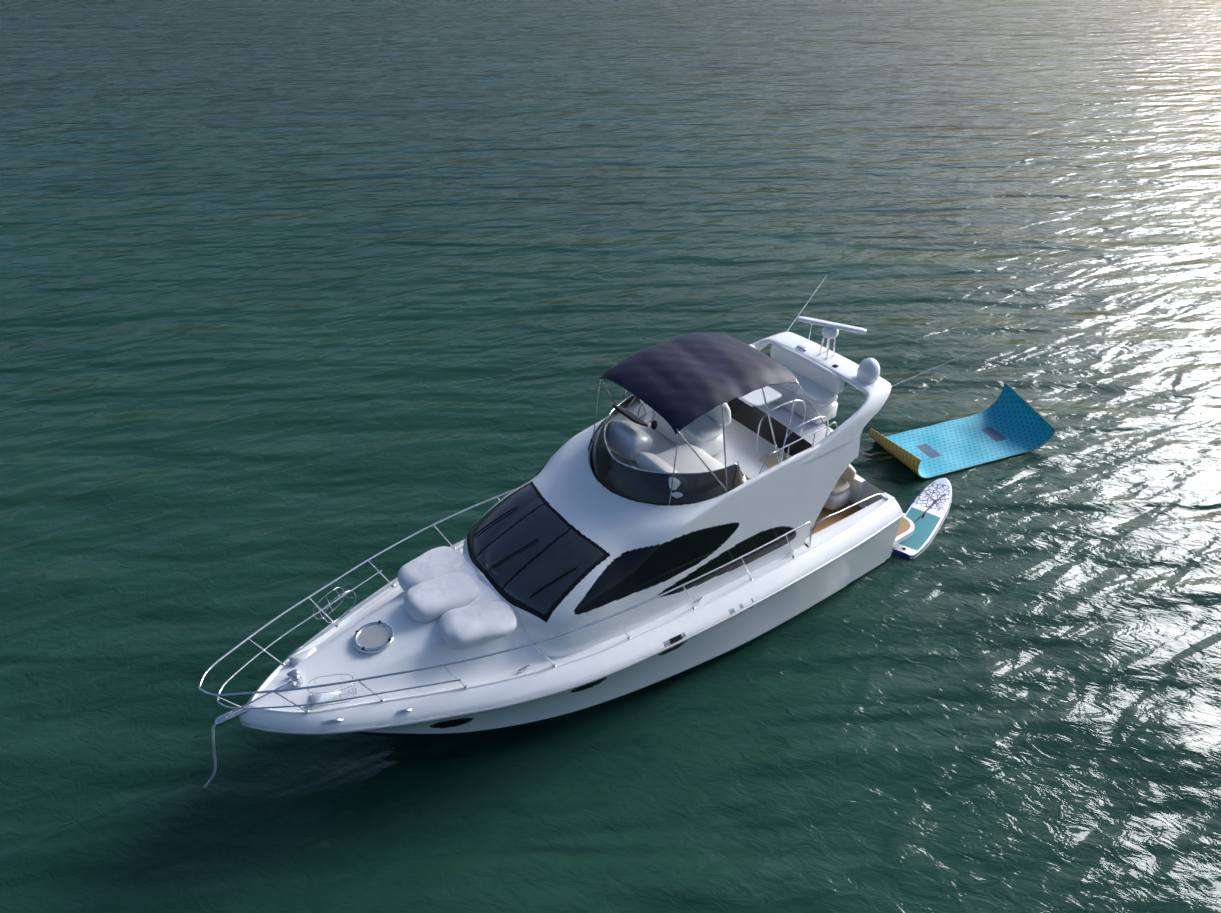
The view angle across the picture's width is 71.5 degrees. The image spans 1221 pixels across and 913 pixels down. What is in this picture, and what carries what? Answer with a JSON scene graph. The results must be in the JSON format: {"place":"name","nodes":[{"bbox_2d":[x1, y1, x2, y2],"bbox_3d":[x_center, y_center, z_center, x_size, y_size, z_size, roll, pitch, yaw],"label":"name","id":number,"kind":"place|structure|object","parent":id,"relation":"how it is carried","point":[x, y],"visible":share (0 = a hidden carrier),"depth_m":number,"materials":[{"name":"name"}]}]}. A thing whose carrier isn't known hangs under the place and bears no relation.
{"place":"outdoors","nodes":[
{"label":"outdoors","id":0,"kind":"place"},
{"bbox_2d":[0,0,1220,912],"bbox_3d":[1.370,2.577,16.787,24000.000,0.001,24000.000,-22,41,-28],"label":"sea","id":1,"kind":"structure","parent":0,"point":[300,300],"depth_m":22.35,"materials":[{"name":"liquid"}]},
{"bbox_2d":[198,277,987,787],"bbox_3d":[-0.097,1.487,14.746,14.307,6.027,4.335,-22,41,-28],"label":"yacht","id":2,"kind":"object","parent":1,"relation":"on","point":[694,499],"visible":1,"depth_m":13.59,"materials":[{"name":"white plastic"}]},
{"bbox_2d":[892,478,951,558],"bbox_3d":[6.739,1.277,18.294,0.800,0.480,3.303,22,40,28],"label":"paddle board","id":3,"kind":"object","parent":1,"relation":"on","point":[926,511],"visible":0.88,"depth_m":18.45,"materials":[{"name":"white plastic"}]},
{"bbox_2d":[869,381,1054,478],"bbox_3d":[8.542,-0.653,20.608,4.048,0.892,1.800,-13,37,-17],"label":"floating mat","id":4,"kind":"object","parent":1,"relation":"on","point":[1010,421],"visible":1,"depth_m":20.86,"materials":[{"name":"blue plastic"}]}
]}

